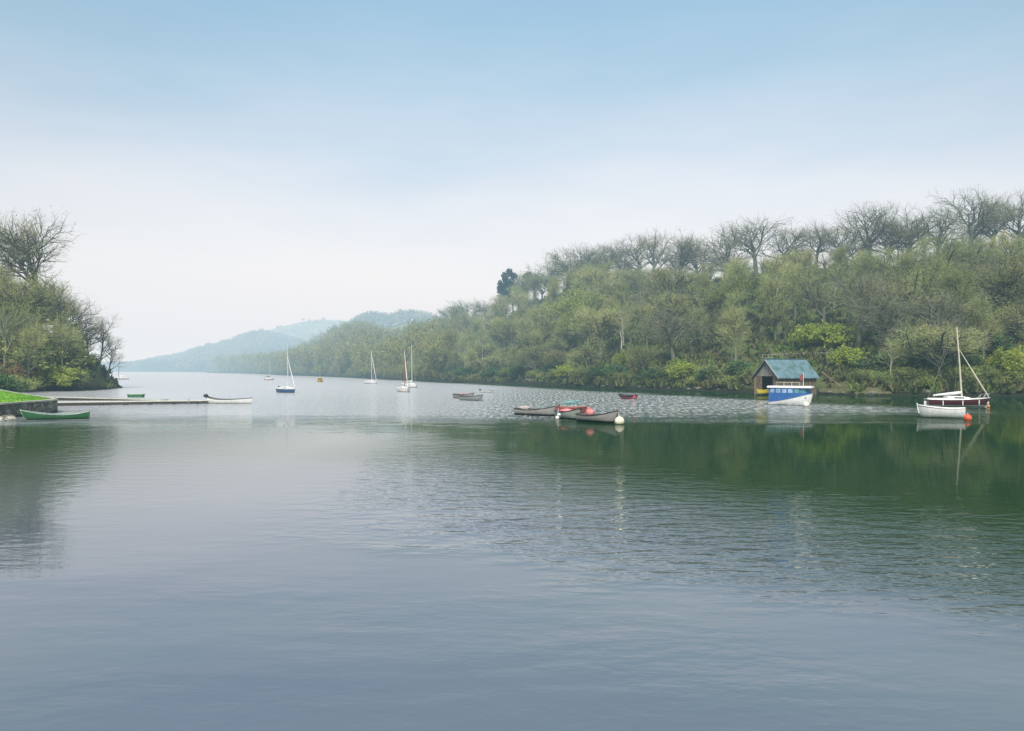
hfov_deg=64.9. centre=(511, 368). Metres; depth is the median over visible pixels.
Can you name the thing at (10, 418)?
shore stone
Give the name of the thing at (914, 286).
budding tree
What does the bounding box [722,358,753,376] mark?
evergreen bush
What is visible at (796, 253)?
oak tree
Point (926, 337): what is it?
budding tree
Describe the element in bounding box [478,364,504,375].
evergreen bush
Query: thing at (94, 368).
undergrowth
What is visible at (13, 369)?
rusty bush
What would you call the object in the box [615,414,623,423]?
mooring buoy
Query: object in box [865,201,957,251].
oak tree
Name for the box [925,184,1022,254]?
oak tree
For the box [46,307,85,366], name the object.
birch tree
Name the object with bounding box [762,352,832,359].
rail fence
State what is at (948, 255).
budding tree
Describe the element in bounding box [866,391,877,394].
shore stone
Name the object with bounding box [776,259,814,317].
slender tree
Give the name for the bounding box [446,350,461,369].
slender tree
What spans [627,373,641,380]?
olive bush
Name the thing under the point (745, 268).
oak tree
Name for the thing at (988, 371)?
olive bush
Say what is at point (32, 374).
rusty bush
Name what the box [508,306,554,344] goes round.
budding tree
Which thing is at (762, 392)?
yellow boat
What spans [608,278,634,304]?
slender tree
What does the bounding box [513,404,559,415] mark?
rowing boat
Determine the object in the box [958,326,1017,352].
evergreen bush
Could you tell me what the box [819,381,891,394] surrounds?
shore
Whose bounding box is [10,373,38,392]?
olive bush
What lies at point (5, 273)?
slender tree
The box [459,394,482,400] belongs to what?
rowing boat
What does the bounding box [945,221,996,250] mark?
oak tree
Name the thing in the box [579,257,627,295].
budding tree
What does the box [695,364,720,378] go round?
evergreen bush
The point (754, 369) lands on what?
olive bush
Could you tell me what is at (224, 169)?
sky
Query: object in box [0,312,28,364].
birch tree
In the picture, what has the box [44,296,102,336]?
oak tree
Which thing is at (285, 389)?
sailing boat
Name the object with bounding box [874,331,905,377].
birch tree
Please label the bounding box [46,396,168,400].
jetty
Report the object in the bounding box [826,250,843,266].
budding tree
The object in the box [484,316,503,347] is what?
slender tree
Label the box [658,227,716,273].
oak tree
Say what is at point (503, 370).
olive bush
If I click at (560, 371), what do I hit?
yellow green bush
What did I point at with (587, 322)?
budding tree
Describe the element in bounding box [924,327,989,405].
sailing boat
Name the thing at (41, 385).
evergreen bush
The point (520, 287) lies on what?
pine tree
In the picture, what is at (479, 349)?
budding tree
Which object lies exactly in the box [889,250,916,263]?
budding tree
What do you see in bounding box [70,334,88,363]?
slender tree
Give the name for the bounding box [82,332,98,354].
slender tree
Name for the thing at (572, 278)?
budding tree
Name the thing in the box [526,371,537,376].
olive bush
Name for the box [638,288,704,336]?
budding tree
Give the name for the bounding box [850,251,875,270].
budding tree
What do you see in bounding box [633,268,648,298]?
birch tree
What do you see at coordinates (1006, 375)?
olive bush
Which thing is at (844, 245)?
oak tree
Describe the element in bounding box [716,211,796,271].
oak tree
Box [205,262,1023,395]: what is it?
hillside
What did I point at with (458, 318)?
budding tree
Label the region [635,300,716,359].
oak tree
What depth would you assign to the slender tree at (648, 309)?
187.84 m
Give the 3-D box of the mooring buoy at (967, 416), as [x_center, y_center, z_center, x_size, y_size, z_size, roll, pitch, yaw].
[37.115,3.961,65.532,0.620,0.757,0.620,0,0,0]
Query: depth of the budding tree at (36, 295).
157.57 m
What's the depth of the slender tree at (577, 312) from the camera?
207.25 m
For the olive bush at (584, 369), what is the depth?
183.93 m
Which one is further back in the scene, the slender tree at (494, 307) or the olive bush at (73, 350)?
the slender tree at (494, 307)
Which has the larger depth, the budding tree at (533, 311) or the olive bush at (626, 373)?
the budding tree at (533, 311)
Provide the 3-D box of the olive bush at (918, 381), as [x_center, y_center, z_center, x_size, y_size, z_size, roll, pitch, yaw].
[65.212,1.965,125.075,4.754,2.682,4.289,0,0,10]
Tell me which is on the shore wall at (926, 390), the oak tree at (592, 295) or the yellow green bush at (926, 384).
the yellow green bush at (926, 384)
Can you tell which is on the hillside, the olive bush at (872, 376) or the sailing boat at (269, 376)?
the olive bush at (872, 376)
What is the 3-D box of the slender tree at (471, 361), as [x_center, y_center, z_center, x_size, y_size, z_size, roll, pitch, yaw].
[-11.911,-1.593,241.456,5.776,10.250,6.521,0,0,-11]
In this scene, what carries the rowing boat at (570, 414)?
on the water
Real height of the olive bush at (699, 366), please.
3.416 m
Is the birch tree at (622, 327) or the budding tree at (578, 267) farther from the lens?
the budding tree at (578, 267)
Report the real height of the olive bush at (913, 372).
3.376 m
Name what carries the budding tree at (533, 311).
on the hillside
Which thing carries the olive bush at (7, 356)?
on the bank
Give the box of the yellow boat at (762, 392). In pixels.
[756,388,768,394]
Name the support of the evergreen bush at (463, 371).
on the hillside
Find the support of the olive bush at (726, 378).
on the hillside
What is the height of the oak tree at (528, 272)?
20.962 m
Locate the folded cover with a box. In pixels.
[518,405,530,408]
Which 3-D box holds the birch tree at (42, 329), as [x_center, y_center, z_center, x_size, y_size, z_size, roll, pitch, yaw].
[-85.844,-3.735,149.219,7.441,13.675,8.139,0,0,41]
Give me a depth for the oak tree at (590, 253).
306.94 m
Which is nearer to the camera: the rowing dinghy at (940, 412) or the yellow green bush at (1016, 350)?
the rowing dinghy at (940, 412)
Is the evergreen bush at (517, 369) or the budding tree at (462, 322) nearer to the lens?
the evergreen bush at (517, 369)
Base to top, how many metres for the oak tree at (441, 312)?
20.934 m
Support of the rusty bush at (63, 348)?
on the bank
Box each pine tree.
[496,280,510,318]
[501,268,520,311]
[519,271,530,294]
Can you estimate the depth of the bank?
155.88 m
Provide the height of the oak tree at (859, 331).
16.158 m
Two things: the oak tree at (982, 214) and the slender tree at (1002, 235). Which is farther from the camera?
the oak tree at (982, 214)
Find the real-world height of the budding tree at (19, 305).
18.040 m
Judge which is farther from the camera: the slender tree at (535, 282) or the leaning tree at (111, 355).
the slender tree at (535, 282)
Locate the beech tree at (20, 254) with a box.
[0,205,82,328]
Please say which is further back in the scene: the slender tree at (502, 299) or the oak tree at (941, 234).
the slender tree at (502, 299)
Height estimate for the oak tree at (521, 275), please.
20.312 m
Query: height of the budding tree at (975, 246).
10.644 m
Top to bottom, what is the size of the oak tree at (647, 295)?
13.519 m
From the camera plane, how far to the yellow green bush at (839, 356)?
138.62 m
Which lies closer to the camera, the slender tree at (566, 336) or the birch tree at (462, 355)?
the slender tree at (566, 336)
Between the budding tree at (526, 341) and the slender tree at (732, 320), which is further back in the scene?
the budding tree at (526, 341)
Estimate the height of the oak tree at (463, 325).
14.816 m
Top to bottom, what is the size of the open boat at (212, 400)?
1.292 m
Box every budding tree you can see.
[0,261,80,326]
[0,269,66,331]
[7,272,59,332]
[64,318,114,352]
[418,344,457,372]
[420,325,462,364]
[444,312,470,323]
[446,313,476,336]
[455,326,480,353]
[463,338,499,365]
[476,353,506,367]
[478,313,515,349]
[482,302,513,325]
[487,294,514,315]
[490,315,532,342]
[490,347,510,364]
[495,313,533,350]
[503,342,545,369]
[505,283,541,313]
[506,320,554,358]
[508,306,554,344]
[522,270,559,298]
[522,300,554,325]
[526,302,552,329]
[526,313,560,354]
[535,335,568,358]
[540,348,572,368]
[547,301,575,333]
[558,266,588,291]
[566,263,594,293]
[567,265,619,303]
[568,300,634,360]
[568,335,606,366]
[569,261,598,283]
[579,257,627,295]
[593,267,629,298]
[607,285,650,313]
[615,266,639,277]
[617,265,656,294]
[622,343,666,375]
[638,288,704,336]
[640,262,712,299]
[648,266,664,284]
[662,267,696,292]
[677,281,747,332]
[695,299,748,347]
[761,262,810,292]
[780,247,816,270]
[788,265,863,323]
[813,251,842,272]
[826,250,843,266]
[836,265,917,319]
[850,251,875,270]
[850,252,890,283]
[864,241,934,287]
[866,263,946,326]
[882,227,972,294]
[888,315,992,379]
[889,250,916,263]
[925,236,989,269]
[949,242,1001,284]
[952,236,1023,287]
[960,250,1023,329]
[965,235,988,255]
[982,294,1023,335]
[1004,237,1023,257]
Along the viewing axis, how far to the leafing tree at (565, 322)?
215.72 m
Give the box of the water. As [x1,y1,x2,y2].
[0,372,1023,730]
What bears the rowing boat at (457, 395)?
on the water
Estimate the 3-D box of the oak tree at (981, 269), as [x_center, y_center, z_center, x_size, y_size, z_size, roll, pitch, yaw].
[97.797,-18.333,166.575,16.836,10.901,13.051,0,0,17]
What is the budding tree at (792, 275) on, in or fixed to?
on the hillside
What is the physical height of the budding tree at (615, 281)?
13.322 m
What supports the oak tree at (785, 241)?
on the hillside
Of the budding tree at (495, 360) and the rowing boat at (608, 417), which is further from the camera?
the budding tree at (495, 360)
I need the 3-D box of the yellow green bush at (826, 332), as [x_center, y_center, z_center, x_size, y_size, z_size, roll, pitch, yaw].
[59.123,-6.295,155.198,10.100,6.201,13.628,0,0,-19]
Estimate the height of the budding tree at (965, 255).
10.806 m
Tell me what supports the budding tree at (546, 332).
on the hillside
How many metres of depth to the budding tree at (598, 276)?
258.76 m
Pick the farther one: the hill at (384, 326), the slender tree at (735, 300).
the hill at (384, 326)
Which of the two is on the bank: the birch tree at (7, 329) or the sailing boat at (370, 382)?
the birch tree at (7, 329)
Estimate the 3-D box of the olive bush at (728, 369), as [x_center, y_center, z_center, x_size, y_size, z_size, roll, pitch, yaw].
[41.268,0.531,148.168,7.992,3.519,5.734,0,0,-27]
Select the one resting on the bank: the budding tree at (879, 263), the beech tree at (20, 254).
the beech tree at (20, 254)
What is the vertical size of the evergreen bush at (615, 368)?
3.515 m
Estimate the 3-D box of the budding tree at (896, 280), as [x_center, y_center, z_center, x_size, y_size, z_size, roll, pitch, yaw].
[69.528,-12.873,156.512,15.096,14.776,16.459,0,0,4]
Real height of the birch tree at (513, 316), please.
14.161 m
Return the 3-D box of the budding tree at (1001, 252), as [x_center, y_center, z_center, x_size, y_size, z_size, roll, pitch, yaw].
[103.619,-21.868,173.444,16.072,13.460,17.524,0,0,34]
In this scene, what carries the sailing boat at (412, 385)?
on the water
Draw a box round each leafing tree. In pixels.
[537,284,611,336]
[549,306,602,347]
[703,270,773,323]
[906,263,981,307]
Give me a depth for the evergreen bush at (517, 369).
222.40 m
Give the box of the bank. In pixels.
[1,327,122,391]
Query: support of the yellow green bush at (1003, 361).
on the hillside
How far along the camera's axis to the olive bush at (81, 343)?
147.90 m
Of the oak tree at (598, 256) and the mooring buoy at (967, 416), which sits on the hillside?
the oak tree at (598, 256)
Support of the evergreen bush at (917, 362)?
on the hillside
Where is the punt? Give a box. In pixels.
[127,394,144,396]
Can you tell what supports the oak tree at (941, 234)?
on the hillside
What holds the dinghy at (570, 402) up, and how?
on the water
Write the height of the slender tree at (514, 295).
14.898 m
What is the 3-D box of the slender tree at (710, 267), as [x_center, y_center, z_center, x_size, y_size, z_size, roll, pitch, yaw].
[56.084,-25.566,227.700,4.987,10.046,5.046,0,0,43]
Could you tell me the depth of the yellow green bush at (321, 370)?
417.20 m
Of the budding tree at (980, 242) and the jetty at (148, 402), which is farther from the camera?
the budding tree at (980, 242)
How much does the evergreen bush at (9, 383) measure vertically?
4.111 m
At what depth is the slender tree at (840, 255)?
200.47 m
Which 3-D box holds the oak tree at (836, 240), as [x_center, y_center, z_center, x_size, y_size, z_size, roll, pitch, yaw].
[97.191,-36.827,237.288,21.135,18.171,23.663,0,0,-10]
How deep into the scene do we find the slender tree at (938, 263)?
155.19 m
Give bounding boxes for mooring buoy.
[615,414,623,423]
[803,400,808,406]
[963,412,971,419]
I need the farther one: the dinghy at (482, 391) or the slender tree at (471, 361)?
the slender tree at (471, 361)
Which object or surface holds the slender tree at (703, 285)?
on the hillside
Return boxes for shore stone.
[4,416,16,419]
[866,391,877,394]
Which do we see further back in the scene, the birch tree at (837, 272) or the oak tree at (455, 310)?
the oak tree at (455, 310)
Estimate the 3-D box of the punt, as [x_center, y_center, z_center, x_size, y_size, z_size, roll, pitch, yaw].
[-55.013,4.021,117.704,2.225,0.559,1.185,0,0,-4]
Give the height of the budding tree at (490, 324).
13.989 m
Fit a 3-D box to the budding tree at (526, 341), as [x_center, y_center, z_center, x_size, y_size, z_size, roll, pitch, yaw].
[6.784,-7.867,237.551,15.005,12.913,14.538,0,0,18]
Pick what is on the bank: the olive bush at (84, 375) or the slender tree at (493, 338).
the olive bush at (84, 375)
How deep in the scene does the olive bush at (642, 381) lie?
162.96 m
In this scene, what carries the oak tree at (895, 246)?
on the hillside
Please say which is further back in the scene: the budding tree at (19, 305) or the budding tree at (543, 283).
the budding tree at (543, 283)
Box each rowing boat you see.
[452,392,473,397]
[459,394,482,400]
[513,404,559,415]
[554,408,581,419]
[555,405,587,412]
[575,409,618,422]
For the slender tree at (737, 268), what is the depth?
201.42 m
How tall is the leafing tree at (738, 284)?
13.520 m
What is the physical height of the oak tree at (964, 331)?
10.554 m
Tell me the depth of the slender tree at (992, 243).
185.63 m
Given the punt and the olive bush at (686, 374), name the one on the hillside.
the olive bush at (686, 374)
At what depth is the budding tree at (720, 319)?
168.57 m
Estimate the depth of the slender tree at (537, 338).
223.60 m
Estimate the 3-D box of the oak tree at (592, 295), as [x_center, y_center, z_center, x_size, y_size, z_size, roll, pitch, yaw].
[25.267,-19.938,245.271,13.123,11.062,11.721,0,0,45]
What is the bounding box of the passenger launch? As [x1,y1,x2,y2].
[767,372,813,404]
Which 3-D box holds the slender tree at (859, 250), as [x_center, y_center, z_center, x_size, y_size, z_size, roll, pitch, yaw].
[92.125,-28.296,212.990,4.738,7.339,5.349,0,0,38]
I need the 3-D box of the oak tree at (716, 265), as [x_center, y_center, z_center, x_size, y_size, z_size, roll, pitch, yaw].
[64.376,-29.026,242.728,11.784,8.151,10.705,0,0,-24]
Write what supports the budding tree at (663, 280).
on the hillside
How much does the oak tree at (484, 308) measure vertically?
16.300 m
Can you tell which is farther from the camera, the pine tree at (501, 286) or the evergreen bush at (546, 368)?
the pine tree at (501, 286)
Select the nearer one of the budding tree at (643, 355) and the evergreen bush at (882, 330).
the evergreen bush at (882, 330)
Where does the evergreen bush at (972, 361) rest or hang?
on the hillside
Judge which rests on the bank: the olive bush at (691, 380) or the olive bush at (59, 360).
the olive bush at (59, 360)
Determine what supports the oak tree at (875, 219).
on the hillside
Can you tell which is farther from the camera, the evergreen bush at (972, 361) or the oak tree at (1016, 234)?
the oak tree at (1016, 234)
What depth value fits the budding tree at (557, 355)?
203.34 m
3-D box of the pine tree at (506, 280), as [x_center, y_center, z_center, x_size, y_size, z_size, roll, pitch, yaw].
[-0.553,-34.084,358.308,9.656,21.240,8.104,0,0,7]
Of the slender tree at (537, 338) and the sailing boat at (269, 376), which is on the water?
the sailing boat at (269, 376)
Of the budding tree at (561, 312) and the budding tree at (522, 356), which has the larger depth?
the budding tree at (561, 312)
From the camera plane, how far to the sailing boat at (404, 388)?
144.00 m
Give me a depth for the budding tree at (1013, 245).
201.57 m
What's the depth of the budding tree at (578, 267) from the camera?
299.73 m
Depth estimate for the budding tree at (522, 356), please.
217.49 m
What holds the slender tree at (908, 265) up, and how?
on the hillside
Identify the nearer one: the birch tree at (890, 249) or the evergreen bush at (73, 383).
the evergreen bush at (73, 383)
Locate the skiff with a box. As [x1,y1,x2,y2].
[20,409,89,419]
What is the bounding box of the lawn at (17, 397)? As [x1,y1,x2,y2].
[0,391,38,402]
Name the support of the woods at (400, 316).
on the hill at (384, 326)
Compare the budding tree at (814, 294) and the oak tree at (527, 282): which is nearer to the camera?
the budding tree at (814, 294)
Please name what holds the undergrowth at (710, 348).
on the hillside
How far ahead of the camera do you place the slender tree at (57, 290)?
172.32 m
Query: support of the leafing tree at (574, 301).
on the hillside
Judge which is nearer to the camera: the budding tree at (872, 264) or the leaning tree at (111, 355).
the leaning tree at (111, 355)
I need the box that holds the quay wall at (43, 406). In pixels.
[0,389,57,416]
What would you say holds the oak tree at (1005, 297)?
on the hillside
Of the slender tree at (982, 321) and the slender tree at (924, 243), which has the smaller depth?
the slender tree at (982, 321)
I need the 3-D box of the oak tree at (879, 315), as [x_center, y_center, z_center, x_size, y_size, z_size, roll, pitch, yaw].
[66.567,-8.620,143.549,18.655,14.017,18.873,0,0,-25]
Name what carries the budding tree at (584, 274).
on the hillside
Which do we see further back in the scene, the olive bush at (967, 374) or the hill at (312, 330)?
the hill at (312, 330)
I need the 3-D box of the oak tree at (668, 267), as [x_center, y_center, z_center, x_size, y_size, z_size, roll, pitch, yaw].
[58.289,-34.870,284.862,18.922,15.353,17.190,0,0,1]
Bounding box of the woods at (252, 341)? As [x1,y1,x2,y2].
[101,328,308,370]
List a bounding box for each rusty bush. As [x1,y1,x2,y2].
[0,357,34,380]
[0,363,54,384]
[39,334,78,363]
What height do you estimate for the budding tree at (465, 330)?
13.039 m
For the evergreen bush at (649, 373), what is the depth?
161.87 m
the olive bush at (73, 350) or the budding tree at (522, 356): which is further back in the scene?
the budding tree at (522, 356)
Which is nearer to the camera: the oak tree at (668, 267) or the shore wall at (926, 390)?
the shore wall at (926, 390)
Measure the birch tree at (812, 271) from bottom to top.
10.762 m
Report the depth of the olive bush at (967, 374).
124.66 m
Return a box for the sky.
[0,0,1023,361]
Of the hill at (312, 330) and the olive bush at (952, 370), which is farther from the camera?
the hill at (312, 330)
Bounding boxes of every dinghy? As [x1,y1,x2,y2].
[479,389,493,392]
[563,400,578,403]
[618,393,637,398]
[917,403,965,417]
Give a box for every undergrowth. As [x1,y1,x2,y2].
[0,333,118,390]
[419,250,1023,392]
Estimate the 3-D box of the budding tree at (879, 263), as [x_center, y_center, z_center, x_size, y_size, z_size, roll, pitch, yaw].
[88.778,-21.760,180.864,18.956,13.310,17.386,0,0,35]
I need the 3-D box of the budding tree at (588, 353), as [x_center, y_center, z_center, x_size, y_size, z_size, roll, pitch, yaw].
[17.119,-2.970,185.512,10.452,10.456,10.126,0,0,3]
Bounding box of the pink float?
[586,407,593,414]
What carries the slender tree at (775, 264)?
on the hillside
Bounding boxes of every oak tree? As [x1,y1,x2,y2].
[26,285,106,339]
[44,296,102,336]
[434,301,468,323]
[442,297,483,320]
[456,315,487,336]
[469,299,508,316]
[508,270,543,295]
[518,270,540,290]
[520,255,570,291]
[539,245,584,289]
[552,240,611,273]
[570,244,616,274]
[582,287,605,309]
[595,238,645,281]
[605,228,668,272]
[624,279,677,323]
[626,227,686,284]
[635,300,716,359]
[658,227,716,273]
[659,253,693,279]
[665,232,725,273]
[684,219,762,280]
[705,246,752,271]
[710,260,729,282]
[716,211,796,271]
[726,261,759,276]
[742,253,785,280]
[744,220,826,259]
[770,239,818,264]
[785,219,845,263]
[811,212,881,264]
[815,264,908,343]
[825,234,882,263]
[828,199,917,255]
[836,211,938,262]
[842,285,936,348]
[852,267,906,301]
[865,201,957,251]
[871,316,938,358]
[882,229,923,258]
[887,284,988,333]
[895,202,974,257]
[915,313,999,364]
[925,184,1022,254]
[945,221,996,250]
[954,194,1018,245]
[957,254,1017,296]
[966,187,1023,248]
[971,266,1023,305]
[1003,223,1023,241]
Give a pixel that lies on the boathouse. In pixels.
(777, 372)
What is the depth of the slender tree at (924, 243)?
199.00 m
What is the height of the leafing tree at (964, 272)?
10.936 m
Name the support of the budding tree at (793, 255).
on the hillside
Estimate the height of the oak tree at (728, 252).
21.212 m
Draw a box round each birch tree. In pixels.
[0,293,43,363]
[0,298,32,368]
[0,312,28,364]
[16,307,53,390]
[29,313,71,371]
[37,333,64,390]
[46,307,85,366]
[72,328,88,341]
[454,329,468,364]
[458,352,469,366]
[474,328,492,355]
[509,289,532,316]
[511,311,523,344]
[606,298,636,352]
[614,304,636,345]
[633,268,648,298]
[709,263,740,311]
[721,333,747,359]
[756,264,794,302]
[803,259,824,290]
[819,259,852,310]
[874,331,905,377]
[875,244,892,277]
[901,244,925,259]
[953,236,968,246]
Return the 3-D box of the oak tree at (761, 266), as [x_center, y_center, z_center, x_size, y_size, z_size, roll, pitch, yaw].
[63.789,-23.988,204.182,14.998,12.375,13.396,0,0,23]
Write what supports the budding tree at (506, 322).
on the hillside
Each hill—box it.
[111,344,281,371]
[271,320,338,340]
[375,320,419,335]
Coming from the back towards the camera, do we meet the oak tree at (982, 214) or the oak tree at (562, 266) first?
the oak tree at (562, 266)
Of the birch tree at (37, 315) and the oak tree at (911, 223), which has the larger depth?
the oak tree at (911, 223)
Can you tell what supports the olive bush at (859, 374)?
on the hillside
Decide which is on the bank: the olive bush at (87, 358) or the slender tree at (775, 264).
the olive bush at (87, 358)
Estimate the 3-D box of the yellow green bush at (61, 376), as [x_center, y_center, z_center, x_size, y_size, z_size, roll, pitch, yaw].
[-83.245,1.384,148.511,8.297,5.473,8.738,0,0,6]
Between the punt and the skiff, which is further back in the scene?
the punt
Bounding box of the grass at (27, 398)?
[0,390,50,402]
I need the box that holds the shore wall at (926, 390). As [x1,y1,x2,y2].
[895,389,981,391]
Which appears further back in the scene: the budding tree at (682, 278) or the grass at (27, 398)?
the budding tree at (682, 278)
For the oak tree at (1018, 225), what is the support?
on the hillside
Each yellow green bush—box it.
[36,361,85,388]
[312,365,325,374]
[360,364,372,375]
[551,363,574,377]
[613,350,635,362]
[665,358,698,377]
[787,319,854,347]
[825,342,869,364]
[920,377,935,388]
[977,345,1023,374]
[997,345,1023,370]
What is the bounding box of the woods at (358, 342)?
[210,315,450,378]
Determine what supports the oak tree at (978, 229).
on the hillside
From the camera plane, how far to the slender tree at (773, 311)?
163.87 m
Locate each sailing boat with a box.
[112,366,128,378]
[264,359,273,379]
[276,343,295,392]
[364,350,376,383]
[397,348,409,391]
[405,345,417,387]
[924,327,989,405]
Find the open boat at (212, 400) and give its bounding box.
[203,394,251,403]
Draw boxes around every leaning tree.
[86,313,124,373]
[97,338,127,378]
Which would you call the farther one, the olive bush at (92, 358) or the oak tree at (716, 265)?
the oak tree at (716, 265)
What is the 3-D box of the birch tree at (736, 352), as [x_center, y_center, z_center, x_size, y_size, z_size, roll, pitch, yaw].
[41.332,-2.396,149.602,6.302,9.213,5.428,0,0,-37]
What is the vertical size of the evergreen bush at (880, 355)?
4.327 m
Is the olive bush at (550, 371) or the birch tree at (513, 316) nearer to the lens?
the olive bush at (550, 371)
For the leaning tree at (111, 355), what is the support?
on the bank
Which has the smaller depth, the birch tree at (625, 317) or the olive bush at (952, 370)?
the olive bush at (952, 370)
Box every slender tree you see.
[0,260,22,326]
[6,322,50,391]
[44,278,70,328]
[55,325,79,367]
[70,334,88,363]
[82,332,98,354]
[438,330,454,368]
[442,328,465,367]
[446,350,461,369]
[463,349,479,372]
[469,316,488,336]
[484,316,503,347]
[489,300,504,320]
[494,294,507,308]
[505,344,520,365]
[507,283,526,308]
[514,303,526,322]
[526,274,545,304]
[528,331,548,364]
[542,280,561,305]
[545,272,561,298]
[550,313,573,351]
[557,271,575,298]
[567,278,589,300]
[569,302,601,351]
[601,296,622,337]
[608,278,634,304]
[633,301,657,347]
[687,302,708,345]
[688,273,702,296]
[689,273,714,314]
[696,260,709,276]
[704,261,718,285]
[712,305,751,360]
[717,255,755,286]
[721,287,749,335]
[751,274,794,341]
[755,252,791,296]
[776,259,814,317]
[794,250,817,283]
[828,245,853,282]
[846,252,880,287]
[852,249,865,262]
[885,252,925,297]
[910,236,934,266]
[912,249,957,313]
[926,262,992,329]
[960,290,1005,358]
[979,234,1004,261]
[993,228,1019,258]
[1005,237,1023,267]
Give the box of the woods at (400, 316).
[347,308,473,330]
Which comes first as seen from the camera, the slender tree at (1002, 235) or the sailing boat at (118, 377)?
the slender tree at (1002, 235)
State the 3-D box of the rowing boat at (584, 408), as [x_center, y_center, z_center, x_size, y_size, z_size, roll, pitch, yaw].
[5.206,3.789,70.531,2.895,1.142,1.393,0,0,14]
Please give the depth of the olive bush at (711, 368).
150.60 m
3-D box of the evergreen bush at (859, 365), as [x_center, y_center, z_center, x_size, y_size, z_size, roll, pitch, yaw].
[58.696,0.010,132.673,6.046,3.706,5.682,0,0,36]
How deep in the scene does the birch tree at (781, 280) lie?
172.76 m
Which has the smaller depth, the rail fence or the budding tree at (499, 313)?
the rail fence
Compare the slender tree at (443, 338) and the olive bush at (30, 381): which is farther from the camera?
the slender tree at (443, 338)
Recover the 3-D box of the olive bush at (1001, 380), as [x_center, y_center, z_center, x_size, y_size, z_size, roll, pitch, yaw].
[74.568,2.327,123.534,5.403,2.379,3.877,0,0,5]
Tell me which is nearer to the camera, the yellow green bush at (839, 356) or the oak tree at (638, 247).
the yellow green bush at (839, 356)
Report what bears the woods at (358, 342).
on the hillside
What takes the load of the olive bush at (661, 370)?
on the hillside
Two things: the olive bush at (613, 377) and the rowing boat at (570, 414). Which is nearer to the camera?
the rowing boat at (570, 414)
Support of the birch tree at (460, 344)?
on the hillside
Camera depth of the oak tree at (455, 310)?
394.48 m
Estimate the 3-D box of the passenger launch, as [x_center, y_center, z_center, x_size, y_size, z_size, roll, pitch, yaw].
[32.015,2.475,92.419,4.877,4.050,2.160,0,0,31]
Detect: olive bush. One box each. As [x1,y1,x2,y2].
[0,330,97,377]
[0,334,23,363]
[0,335,62,374]
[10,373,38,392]
[17,342,87,372]
[19,376,43,392]
[32,369,50,390]
[52,342,91,359]
[61,367,95,382]
[71,352,93,363]
[85,352,103,362]
[498,366,511,374]
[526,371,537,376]
[535,372,545,377]
[544,369,556,379]
[568,367,583,377]
[572,364,598,376]
[606,370,622,378]
[618,371,631,377]
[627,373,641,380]
[641,377,652,383]
[646,364,668,376]
[668,377,680,380]
[670,364,697,377]
[686,376,698,385]
[690,363,717,377]
[704,367,726,376]
[714,363,753,376]
[714,375,737,385]
[736,366,757,377]
[841,367,883,382]
[856,369,900,385]
[878,365,917,379]
[893,365,936,380]
[917,374,946,385]
[919,362,952,378]
[935,364,966,379]
[942,365,982,384]
[972,364,1006,379]
[984,376,1014,389]
[998,372,1021,381]
[1003,370,1023,383]
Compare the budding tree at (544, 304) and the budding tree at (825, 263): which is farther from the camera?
the budding tree at (544, 304)
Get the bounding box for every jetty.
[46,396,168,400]
[58,400,207,405]
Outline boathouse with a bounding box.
[751,358,819,393]
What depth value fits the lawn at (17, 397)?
80.97 m
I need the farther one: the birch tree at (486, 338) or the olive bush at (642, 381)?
the birch tree at (486, 338)
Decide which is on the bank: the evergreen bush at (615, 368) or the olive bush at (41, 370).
the olive bush at (41, 370)
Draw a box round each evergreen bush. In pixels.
[0,372,31,392]
[34,375,57,389]
[60,378,75,387]
[451,367,479,375]
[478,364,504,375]
[506,365,525,376]
[538,362,555,374]
[582,364,609,377]
[599,362,631,374]
[636,365,668,378]
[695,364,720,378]
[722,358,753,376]
[846,358,886,373]
[862,351,901,373]
[870,317,937,343]
[876,345,949,369]
[913,332,976,360]
[946,353,988,371]
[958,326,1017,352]
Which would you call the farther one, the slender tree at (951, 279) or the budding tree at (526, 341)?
the budding tree at (526, 341)
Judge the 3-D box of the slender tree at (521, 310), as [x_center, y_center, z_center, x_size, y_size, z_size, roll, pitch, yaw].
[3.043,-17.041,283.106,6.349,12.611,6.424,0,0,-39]
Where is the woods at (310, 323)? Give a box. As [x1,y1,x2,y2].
[267,317,348,340]
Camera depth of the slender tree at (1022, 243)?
177.00 m
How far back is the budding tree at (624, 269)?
275.00 m
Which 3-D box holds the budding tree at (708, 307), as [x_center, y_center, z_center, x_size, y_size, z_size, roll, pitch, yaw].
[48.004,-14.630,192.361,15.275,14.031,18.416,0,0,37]
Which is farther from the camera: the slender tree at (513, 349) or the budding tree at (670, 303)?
the slender tree at (513, 349)
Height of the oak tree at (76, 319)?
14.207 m
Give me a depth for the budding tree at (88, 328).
168.52 m
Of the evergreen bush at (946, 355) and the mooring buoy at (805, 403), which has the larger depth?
the evergreen bush at (946, 355)
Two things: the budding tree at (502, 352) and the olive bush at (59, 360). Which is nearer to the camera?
the olive bush at (59, 360)
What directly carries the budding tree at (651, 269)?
on the hillside
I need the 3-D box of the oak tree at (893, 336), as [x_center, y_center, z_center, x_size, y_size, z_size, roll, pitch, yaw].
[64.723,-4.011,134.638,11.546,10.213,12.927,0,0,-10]
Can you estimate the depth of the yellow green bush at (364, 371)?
346.38 m
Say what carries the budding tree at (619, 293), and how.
on the hillside
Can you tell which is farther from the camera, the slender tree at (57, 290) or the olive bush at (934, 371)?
the slender tree at (57, 290)
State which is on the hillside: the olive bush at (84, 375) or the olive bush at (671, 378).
the olive bush at (671, 378)

